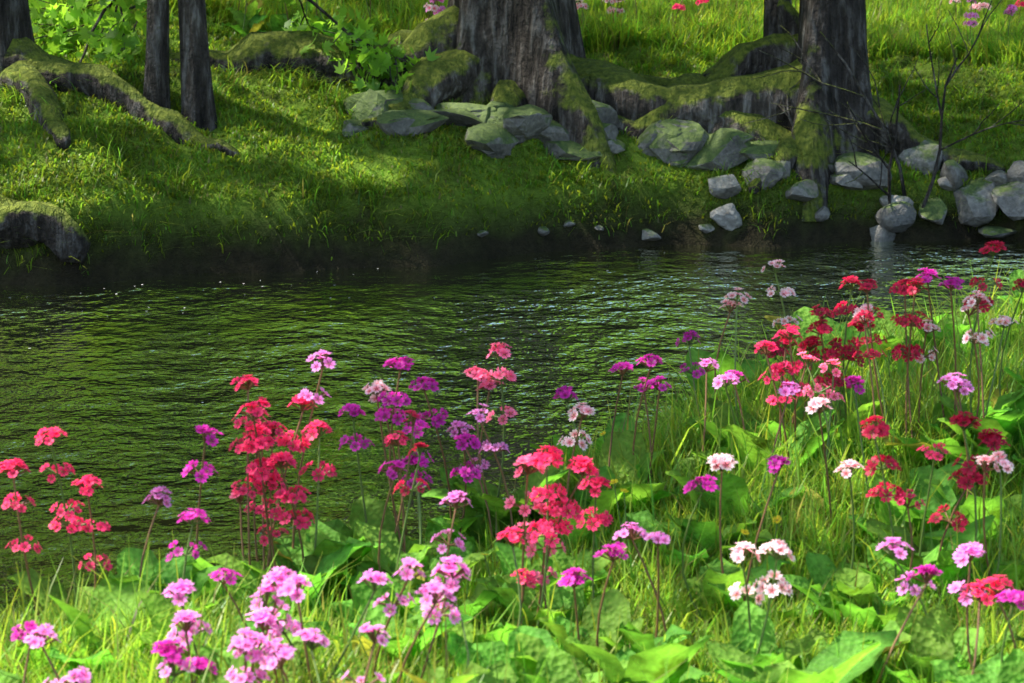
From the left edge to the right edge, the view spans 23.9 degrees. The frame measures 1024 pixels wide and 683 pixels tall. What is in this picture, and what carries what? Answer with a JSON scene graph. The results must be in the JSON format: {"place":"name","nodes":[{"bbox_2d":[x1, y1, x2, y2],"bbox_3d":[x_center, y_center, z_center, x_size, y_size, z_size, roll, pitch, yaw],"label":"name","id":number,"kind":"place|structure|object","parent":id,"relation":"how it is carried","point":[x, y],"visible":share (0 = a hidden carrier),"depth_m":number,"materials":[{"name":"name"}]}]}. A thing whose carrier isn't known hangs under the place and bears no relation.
{"place":"outdoors","nodes":[
{"label":"outdoors","id":0,"kind":"place"},
{"bbox_2d":[0,239,1023,627],"bbox_3d":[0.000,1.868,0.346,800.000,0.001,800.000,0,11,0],"label":"water","id":1,"kind":"structure","parent":0,"point":[126,385],"depth_m":10.09,"materials":[{"name":"liquid"}]},
{"bbox_2d":[0,6,1023,604],"bbox_3d":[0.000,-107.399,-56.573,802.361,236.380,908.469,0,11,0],"label":"ground","id":2,"kind":"structure","parent":0,"point":[278,251],"depth_m":12.71,"materials":[{"name":"plant"}]},
{"bbox_2d":[0,620,78,682],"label":"primula","id":3,"kind":"object","parent":2,"relation":"on","point":[7,677],"visible":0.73,"depth_m":4.76,"materials":[{"name":"pink plant"}]},
{"bbox_2d":[0,192,90,263],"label":"mossy root","id":4,"kind":"object","parent":2,"relation":"on","point":[55,228],"visible":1,"depth_m":11.84,"materials":[{"name":"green plant"}]},
{"bbox_2d":[0,426,112,622],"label":"primula","id":5,"kind":"object","parent":2,"relation":"on","point":[87,483],"visible":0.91,"depth_m":5.54,"materials":[{"name":"red plant"}]},
{"bbox_2d":[23,623,92,682],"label":"primula","id":6,"kind":"object","parent":2,"relation":"on","point":[79,673],"visible":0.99,"depth_m":4.65,"materials":[{"name":"pink plant"}]},
{"bbox_2d":[48,573,159,678],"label":"primrose plant","id":7,"kind":"object","parent":2,"relation":"on","point":[82,624],"visible":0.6,"depth_m":5.33,"materials":[{"name":"green plant"}]},
{"bbox_2d":[0,0,238,157],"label":"tree","id":8,"kind":"object","parent":2,"relation":"on","point":[26,55],"visible":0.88,"depth_m":12.79,"materials":[{"name":"green plant"}]},
{"bbox_2d":[143,0,170,108],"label":"tree","id":9,"kind":"object","parent":2,"relation":"on","point":[156,89],"visible":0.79,"depth_m":12.80,"materials":[{"name":"brown plant"}]},
{"bbox_2d":[108,485,221,611],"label":"primula","id":10,"kind":"object","parent":2,"relation":"on","point":[199,579],"visible":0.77,"depth_m":5.63,"materials":[{"name":"green plant"}]},
{"bbox_2d":[150,639,217,682],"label":"primula","id":11,"kind":"object","parent":2,"relation":"on","point":[172,652],"visible":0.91,"depth_m":4.67,"materials":[{"name":"pink plant"}]},
{"bbox_2d":[157,579,235,682],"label":"primula","id":12,"kind":"object","parent":2,"relation":"on","point":[181,589],"visible":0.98,"depth_m":4.84,"materials":[{"name":"pink plant"}]},
{"bbox_2d":[178,0,216,131],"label":"tree","id":13,"kind":"object","parent":2,"relation":"on","point":[198,107],"visible":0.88,"depth_m":12.79,"materials":[{"name":"brown plant"}]},
{"bbox_2d":[131,591,284,647],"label":"primrose plant","id":14,"kind":"object","parent":2,"relation":"on","point":[162,604],"visible":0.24,"depth_m":5.15,"materials":[{"name":"green plant"}]},
{"bbox_2d":[157,627,275,682],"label":"primula","id":15,"kind":"object","parent":2,"relation":"on","point":[249,651],"visible":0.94,"depth_m":4.64,"materials":[{"name":"pink plant"}]},
{"bbox_2d":[148,424,285,608],"bbox_3d":[-0.699,0.497,5.729,0.320,0.602,0.267,0,11,0],"label":"primula","id":16,"kind":"object","parent":2,"relation":"on","point":[202,473],"visible":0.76,"depth_m":5.70,"materials":[{"name":"purple plant"}]},
{"bbox_2d":[28,0,440,93],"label":"shrub","id":17,"kind":"object","parent":2,"relation":"on","point":[109,28],"visible":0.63,"depth_m":13.57,"materials":[{"name":"green plant"}]},
{"bbox_2d":[165,508,308,630],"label":"primula","id":18,"kind":"object","parent":2,"relation":"on","point":[188,516],"visible":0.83,"depth_m":5.22,"materials":[{"name":"pink plant"}]},
{"bbox_2d":[173,566,302,682],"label":"primula","id":19,"kind":"object","parent":2,"relation":"on","point":[259,618],"visible":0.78,"depth_m":4.87,"materials":[{"name":"pink plant"}]},
{"bbox_2d":[228,374,288,594],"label":"primula","id":20,"kind":"object","parent":2,"relation":"on","point":[272,426],"visible":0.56,"depth_m":5.84,"materials":[{"name":"red plant"}]},
{"bbox_2d":[205,537,370,612],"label":"primrose plant","id":21,"kind":"object","parent":2,"relation":"on","point":[342,554],"visible":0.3,"depth_m":5.78,"materials":[{"name":"green plant"}]},
{"bbox_2d":[235,394,343,594],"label":"primula","id":22,"kind":"object","parent":2,"relation":"on","point":[280,458],"visible":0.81,"depth_m":5.79,"materials":[{"name":"red plant"}]},
{"bbox_2d":[265,628,329,682],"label":"primula","id":23,"kind":"object","parent":2,"relation":"on","point":[310,637],"visible":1,"depth_m":4.65,"materials":[{"name":"pink plant"}]},
{"bbox_2d":[239,419,382,604],"bbox_3d":[-0.464,0.454,5.890,0.314,0.552,0.320,3,11,15],"label":"primula","id":24,"kind":"object","parent":2,"relation":"on","point":[316,535],"visible":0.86,"depth_m":5.87,"materials":[{"name":"red plant"}]},
{"bbox_2d":[292,349,350,597],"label":"primula","id":25,"kind":"object","parent":2,"relation":"on","point":[324,362],"visible":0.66,"depth_m":5.91,"materials":[{"name":"pink plant"}]},
{"bbox_2d":[251,568,392,682],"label":"primula","id":26,"kind":"object","parent":2,"relation":"on","point":[296,584],"visible":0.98,"depth_m":4.75,"materials":[{"name":"pink plant"}]},
{"bbox_2d":[261,622,390,682],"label":"primula","id":27,"kind":"object","parent":2,"relation":"on","point":[368,629],"visible":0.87,"depth_m":4.57,"materials":[{"name":"pink plant"}]},
{"bbox_2d":[273,520,385,590],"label":"primrose plant","id":28,"kind":"object","parent":2,"relation":"on","point":[328,546],"visible":0.27,"depth_m":5.90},
{"bbox_2d":[249,557,425,682],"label":"primula","id":29,"kind":"object","parent":2,"relation":"on","point":[408,562],"visible":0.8,"depth_m":4.86,"materials":[{"name":"pink plant"}]},
{"bbox_2d":[338,403,427,555],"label":"primula","id":30,"kind":"object","parent":2,"relation":"on","point":[354,410],"visible":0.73,"depth_m":6.14,"materials":[{"name":"purple plant"}]},
{"bbox_2d":[324,356,443,561],"bbox_3d":[-0.310,0.356,6.151,0.393,0.654,0.275,0,11,0],"label":"primula","id":31,"kind":"object","parent":2,"relation":"on","point":[374,510],"visible":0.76,"depth_m":6.14,"materials":[{"name":"purple plant"}]},
{"bbox_2d":[346,410,428,579],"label":"primula","id":32,"kind":"object","parent":2,"relation":"on","point":[400,438],"visible":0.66,"depth_m":5.93,"materials":[{"name":"plant"}]},
{"bbox_2d":[336,571,451,635],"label":"primrose plant","id":33,"kind":"object","parent":2,"relation":"on","point":[362,591],"visible":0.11,"depth_m":5.53,"materials":[{"name":"green plant"}]},
{"bbox_2d":[337,460,455,620],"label":"primula","id":34,"kind":"object","parent":2,"relation":"on","point":[362,566],"visible":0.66,"depth_m":5.75,"materials":[{"name":"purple plant"}]},
{"bbox_2d":[341,442,498,587],"bbox_3d":[-0.237,0.475,5.811,0.386,0.476,0.280,-4,11,-20],"label":"primula","id":35,"kind":"object","parent":2,"relation":"on","point":[390,550],"visible":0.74,"depth_m":5.87,"materials":[{"name":"green plant"}]},
{"bbox_2d":[420,555,471,682],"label":"primula","id":36,"kind":"object","parent":2,"relation":"on","point":[450,574],"visible":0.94,"depth_m":4.88,"materials":[{"name":"pink plant"}]},
{"bbox_2d":[408,376,484,548],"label":"primula","id":37,"kind":"object","parent":2,"relation":"on","point":[466,522],"visible":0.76,"depth_m":6.22,"materials":[{"name":"purple plant"}]},
{"bbox_2d":[381,490,513,639],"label":"primula","id":38,"kind":"object","parent":2,"relation":"on","point":[485,596],"visible":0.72,"depth_m":5.57,"materials":[{"name":"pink plant"}]},
{"bbox_2d":[129,0,790,174],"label":"tree","id":39,"kind":"object","parent":2,"relation":"on","point":[516,53],"visible":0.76,"depth_m":13.60,"materials":[{"name":"brown plant"}]},
{"bbox_2d":[402,527,560,657],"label":"primula","id":40,"kind":"object","parent":2,"relation":"on","point":[512,538],"visible":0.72,"depth_m":5.25,"materials":[{"name":"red plant"}]},
{"bbox_2d":[426,403,542,556],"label":"primula","id":41,"kind":"object","parent":2,"relation":"on","point":[474,525],"visible":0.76,"depth_m":6.26,"materials":[{"name":"purple plant"}]},
{"bbox_2d":[464,123,518,158],"bbox_3d":[-0.149,-1.073,13.172,0.292,0.226,0.310,7,13,34],"label":"rock","id":42,"kind":"object","parent":2,"relation":"on","point":[492,140],"visible":0.94,"depth_m":13.08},
{"bbox_2d":[439,342,558,530],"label":"primula","id":43,"kind":"object","parent":2,"relation":"on","point":[501,350],"visible":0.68,"depth_m":6.38,"materials":[{"name":"pink plant"}]},
{"bbox_2d":[422,365,577,526],"bbox_3d":[-0.043,0.400,6.420,0.396,0.685,0.331,-7,13,-33],"label":"primula","id":44,"kind":"object","parent":2,"relation":"on","point":[476,494],"visible":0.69,"depth_m":6.37,"materials":[{"name":"green plant"}]},
{"bbox_2d":[0,259,1023,682],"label":"bank grass","id":45,"kind":"structure","parent":2,"relation":"on","point":[630,581],"depth_m":5.94,"materials":[{"name":"plant"}]},
{"bbox_2d":[303,597,472,666],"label":"primrose plant","id":46,"kind":"object","parent":45,"relation":"on","point":[373,619],"visible":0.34,"depth_m":5.26,"materials":[{"name":"green plant"}]},
{"bbox_2d":[520,645,577,682],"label":"leaf","id":47,"kind":"object","parent":45,"relation":"on","point":[557,659],"visible":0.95,"depth_m":4.92,"materials":[{"name":"green plant"}]},
{"bbox_2d":[509,635,712,682],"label":"primrose plant","id":48,"kind":"object","parent":45,"relation":"on","point":[652,662],"visible":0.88,"depth_m":4.90,"materials":[{"name":"green plant"}]},
{"bbox_2d":[590,522,686,653],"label":"primula","id":49,"kind":"object","parent":45,"relation":"on","point":[640,638],"visible":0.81,"depth_m":5.29,"materials":[{"name":"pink plant"}]},
{"bbox_2d":[661,511,756,559],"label":"primrose plant","id":50,"kind":"object","parent":45,"relation":"on","point":[707,531],"visible":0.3,"depth_m":6.00,"materials":[{"name":"green plant"}]},
{"bbox_2d":[660,348,771,413],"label":"primrose plant","id":51,"kind":"object","parent":45,"relation":"on","point":[727,364],"visible":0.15,"depth_m":7.17,"materials":[{"name":"green plant"}]},
{"bbox_2d":[675,330,818,470],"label":"primula","id":52,"kind":"object","parent":45,"relation":"on","point":[725,411],"visible":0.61,"depth_m":6.77,"materials":[{"name":"purple plant"}]},
{"bbox_2d":[691,408,844,483],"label":"primrose plant","id":53,"kind":"object","parent":45,"relation":"on","point":[760,442],"visible":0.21,"depth_m":6.51,"materials":[{"name":"green plant"}]},
{"bbox_2d":[848,473,956,546],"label":"primrose plant","id":54,"kind":"object","parent":45,"relation":"on","point":[948,492],"visible":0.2,"depth_m":6.09,"materials":[{"name":"green plant"}]},
{"bbox_2d":[883,388,1023,467],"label":"primrose plant","id":55,"kind":"object","parent":45,"relation":"on","point":[1004,403],"visible":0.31,"depth_m":6.50,"materials":[{"name":"green plant"}]},
{"bbox_2d":[0,1,1023,275],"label":"grass bank tufts","id":56,"kind":"object","parent":2,"relation":"on","point":[660,55],"visible":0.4,"depth_m":13.18,"materials":[{"name":"plant"}]},
{"bbox_2d":[474,453,574,626],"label":"primula","id":57,"kind":"object","parent":2,"relation":"on","point":[504,599],"visible":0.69,"depth_m":5.52,"materials":[{"name":"red plant"}]},
{"bbox_2d":[28,0,1023,68],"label":"meadow grass","id":58,"kind":"structure","parent":2,"relation":"on","point":[892,28],"depth_m":15.53,"materials":[{"name":"plant"}]},
{"bbox_2d":[503,104,552,139],"bbox_3d":[0.079,-1.198,13.254,0.209,0.203,0.334,5,11,24],"label":"rock","id":59,"kind":"object","parent":2,"relation":"on","point":[528,121],"visible":1,"depth_m":13.17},
{"bbox_2d":[486,445,613,644],"bbox_3d":[0.127,0.501,5.502,0.333,0.554,0.249,-6,12,-30],"label":"primula","id":60,"kind":"object","parent":2,"relation":"on","point":[563,595],"visible":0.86,"depth_m":5.46,"materials":[{"name":"red plant"}]},
{"bbox_2d":[494,542,611,607],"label":"primrose plant","id":61,"kind":"object","parent":2,"relation":"on","point":[506,551],"visible":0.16,"depth_m":5.86,"materials":[{"name":"green plant"}]},
{"bbox_2d":[472,625,647,682],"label":"primrose plant","id":62,"kind":"object","parent":2,"relation":"on","point":[536,642],"visible":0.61,"depth_m":5.04,"materials":[{"name":"green plant"}]},
{"bbox_2d":[543,140,609,160],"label":"rock","id":63,"kind":"object","parent":2,"relation":"on","point":[568,150],"visible":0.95,"depth_m":13.26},
{"bbox_2d":[518,465,636,530],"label":"primrose plant","id":64,"kind":"object","parent":2,"relation":"on","point":[604,501],"visible":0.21,"depth_m":6.30,"materials":[{"name":"green plant"}]},
{"bbox_2d":[534,534,626,598],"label":"primrose plant","id":65,"kind":"object","parent":2,"relation":"on","point":[562,558],"visible":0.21,"depth_m":5.92,"materials":[{"name":"green plant"}]},
{"bbox_2d":[550,402,627,550],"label":"primula","id":66,"kind":"object","parent":2,"relation":"on","point":[584,413],"visible":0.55,"depth_m":6.19,"materials":[{"name":"pink plant"}]},
{"bbox_2d":[538,541,690,682],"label":"primula","id":67,"kind":"object","parent":2,"relation":"on","point":[616,601],"visible":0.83,"depth_m":5.32,"materials":[{"name":"green plant"}]},
{"bbox_2d":[553,361,681,515],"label":"primula","id":68,"kind":"object","parent":2,"relation":"on","point":[565,394],"visible":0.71,"depth_m":6.52,"materials":[{"name":"green plant"}]},
{"bbox_2d":[660,119,708,152],"bbox_3d":[1.006,-1.157,13.576,0.284,0.204,0.477,5,12,26],"label":"rock","id":69,"kind":"object","parent":2,"relation":"on","point":[693,137],"visible":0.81,"depth_m":13.41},
{"bbox_2d":[626,510,771,570],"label":"primrose plant","id":70,"kind":"object","parent":2,"relation":"on","point":[640,517],"visible":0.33,"depth_m":6.01,"materials":[{"name":"green plant"}]},
{"bbox_2d":[672,453,739,629],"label":"primula","id":71,"kind":"object","parent":2,"relation":"on","point":[716,460],"visible":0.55,"depth_m":5.72,"materials":[{"name":"green plant"}]},
{"bbox_2d":[684,128,753,170],"bbox_3d":[1.145,-1.050,13.419,0.368,0.266,0.207,6,12,29],"label":"rock","id":72,"kind":"object","parent":2,"relation":"on","point":[719,143],"visible":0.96,"depth_m":13.36,"materials":[{"name":"stone"}]},
{"bbox_2d":[669,0,798,83],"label":"tree","id":73,"kind":"object","parent":2,"relation":"on","point":[747,58],"visible":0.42,"depth_m":13.89,"materials":[{"name":"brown plant"}]},
{"bbox_2d":[665,469,804,529],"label":"primrose plant","id":74,"kind":"object","parent":2,"relation":"on","point":[729,482],"visible":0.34,"depth_m":6.15,"materials":[{"name":"green plant"}]},
{"bbox_2d":[684,555,790,615],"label":"primrose plant","id":75,"kind":"object","parent":2,"relation":"on","point":[713,576],"visible":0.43,"depth_m":5.70,"materials":[{"name":"green plant"}]},
{"bbox_2d":[682,454,828,631],"bbox_3d":[0.580,0.503,5.590,0.386,0.489,0.225,0,11,0],"label":"primula","id":76,"kind":"object","parent":2,"relation":"on","point":[778,462],"visible":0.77,"depth_m":5.57,"materials":[{"name":"green plant"}]},
{"bbox_2d":[741,158,785,189],"bbox_3d":[1.379,-0.905,13.284,0.240,0.203,0.176,6,12,28],"label":"rock","id":77,"kind":"object","parent":2,"relation":"on","point":[770,171],"visible":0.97,"depth_m":13.22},
{"bbox_2d":[697,324,832,470],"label":"primula","id":78,"kind":"object","parent":2,"relation":"on","point":[781,368],"visible":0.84,"depth_m":6.57,"materials":[{"name":"red plant"}]},
{"bbox_2d":[719,539,831,671],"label":"primula","id":79,"kind":"object","parent":2,"relation":"on","point":[752,622],"visible":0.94,"depth_m":5.20,"materials":[{"name":"green plant"}]},
{"bbox_2d":[761,304,834,426],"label":"primula","id":80,"kind":"object","parent":2,"relation":"on","point":[811,342],"visible":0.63,"depth_m":6.72,"materials":[{"name":"red plant"}]},
{"bbox_2d":[706,630,899,682],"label":"primrose plant","id":81,"kind":"object","parent":2,"relation":"on","point":[830,667],"visible":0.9,"depth_m":5.10,"materials":[{"name":"green plant"}]},
{"bbox_2d":[749,397,866,556],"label":"primula","id":82,"kind":"object","parent":2,"relation":"on","point":[816,404],"visible":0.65,"depth_m":6.12,"materials":[{"name":"green plant"}]},
{"bbox_2d":[618,0,1004,221],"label":"tree","id":83,"kind":"object","parent":2,"relation":"on","point":[841,25],"visible":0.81,"depth_m":13.54,"materials":[{"name":"brown plant"}]},
{"bbox_2d":[783,351,845,487],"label":"primula","id":84,"kind":"object","parent":2,"relation":"on","point":[818,388],"visible":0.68,"depth_m":6.49,"materials":[{"name":"pink plant"}]},
{"bbox_2d":[781,275,902,456],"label":"primula","id":85,"kind":"object","parent":2,"relation":"on","point":[821,328],"visible":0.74,"depth_m":6.68,"materials":[{"name":"red plant"}]},
{"bbox_2d":[806,459,882,619],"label":"primula","id":86,"kind":"object","parent":2,"relation":"on","point":[816,562],"visible":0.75,"depth_m":5.69,"materials":[{"name":"green plant"}]},
{"bbox_2d":[834,152,891,189],"bbox_3d":[1.956,-0.933,13.489,0.332,0.249,0.236,0,11,0],"label":"rock","id":87,"kind":"object","parent":2,"relation":"on","point":[869,165],"visible":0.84,"depth_m":13.41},
{"bbox_2d":[782,567,951,632],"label":"primrose plant","id":88,"kind":"object","parent":2,"relation":"on","point":[844,575],"visible":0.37,"depth_m":5.55,"materials":[{"name":"green plant"}]},
{"bbox_2d":[844,279,911,458],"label":"primula","id":89,"kind":"object","parent":2,"relation":"on","point":[868,315],"visible":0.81,"depth_m":6.51,"materials":[{"name":"red plant"}]},
{"bbox_2d":[733,0,1023,207],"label":"dry twigs","id":90,"kind":"object","parent":2,"relation":"on","point":[891,146],"visible":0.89,"depth_m":13.31,"materials":[{"name":"wood"}]},
{"bbox_2d":[875,201,915,232],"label":"rock","id":91,"kind":"object","parent":2,"relation":"on","point":[898,217],"visible":1,"depth_m":13.37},
{"bbox_2d":[848,461,965,534],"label":"primrose plant","id":92,"kind":"object","parent":2,"relation":"on","point":[940,474],"visible":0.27,"depth_m":6.21,"materials":[{"name":"green plant"}]},
{"bbox_2d":[856,442,960,608],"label":"primula","id":93,"kind":"object","parent":2,"relation":"on","point":[928,559],"visible":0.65,"depth_m":5.72,"materials":[{"name":"green plant"}]},
{"bbox_2d":[872,564,962,682],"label":"primula","id":94,"kind":"object","parent":2,"relation":"on","point":[932,627],"visible":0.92,"depth_m":5.16,"materials":[{"name":"green plant"}]},
{"bbox_2d":[898,139,941,174],"bbox_3d":[2.311,-1.025,13.647,0.217,0.282,0.228,-6,12,-31],"label":"rock","id":95,"kind":"object","parent":2,"relation":"on","point":[923,154],"visible":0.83,"depth_m":13.59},
{"bbox_2d":[865,302,988,467],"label":"primula","id":96,"kind":"object","parent":2,"relation":"on","point":[931,326],"visible":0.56,"depth_m":6.56,"materials":[{"name":"pink plant"}]},
{"bbox_2d":[859,411,1009,601],"bbox_3d":[0.988,0.418,5.729,0.376,0.551,0.350,0,11,0],"label":"primula","id":97,"kind":"object","parent":2,"relation":"on","point":[992,439],"visible":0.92,"depth_m":5.68,"materials":[{"name":"red plant"}]},
{"bbox_2d":[889,277,981,468],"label":"primula","id":98,"kind":"object","parent":2,"relation":"on","point":[904,320],"visible":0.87,"depth_m":6.52,"materials":[{"name":"red plant"}]},
{"bbox_2d":[876,537,1023,681],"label":"primula","id":99,"kind":"object","parent":2,"relation":"on","point":[963,552],"visible":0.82,"depth_m":5.15,"materials":[{"name":"green plant"}]},
{"bbox_2d":[913,268,1012,473],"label":"primula","id":100,"kind":"object","parent":2,"relation":"on","point":[954,451],"visible":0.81,"depth_m":6.50,"materials":[{"name":"purple plant"}]},
{"bbox_2d":[909,372,1023,547],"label":"primula","id":101,"kind":"object","parent":2,"relation":"on","point":[967,505],"visible":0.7,"depth_m":6.05,"materials":[{"name":"green plant"}]},
{"bbox_2d":[930,575,1015,682],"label":"primula","id":102,"kind":"object","parent":2,"relation":"on","point":[945,670],"visible":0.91,"depth_m":4.96,"materials":[{"name":"red plant"}]},
{"bbox_2d":[953,177,998,226],"bbox_3d":[2.595,-0.779,13.521,0.237,0.268,0.242,-3,11,-14],"label":"rock","id":103,"kind":"object","parent":2,"relation":"on","point":[973,211],"visible":1,"depth_m":13.46,"materials":[{"name":"stone"}]},
{"bbox_2d":[929,240,1023,446],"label":"primula","id":104,"kind":"object","parent":2,"relation":"on","point":[1006,421],"visible":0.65,"depth_m":6.49,"materials":[{"name":"red plant"}]},
{"bbox_2d":[937,290,1023,478],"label":"primula","id":105,"kind":"object","parent":2,"relation":"on","point":[995,424],"visible":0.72,"depth_m":6.45,"materials":[{"name":"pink plant"}]},
{"bbox_2d":[956,648,1023,682],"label":"primrose plant","id":106,"kind":"object","parent":2,"relation":"on","point":[1011,668],"visible":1,"depth_m":4.82,"materials":[{"name":"green plant"}]},
{"bbox_2d":[970,450,1023,611],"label":"primula","id":107,"kind":"object","parent":2,"relation":"on","point":[1000,459],"visible":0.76,"depth_m":5.61,"materials":[{"name":"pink plant"}]},
{"bbox_2d":[991,181,1023,220],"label":"rock","id":108,"kind":"object","parent":2,"relation":"on","point":[1008,197],"visible":1,"depth_m":13.40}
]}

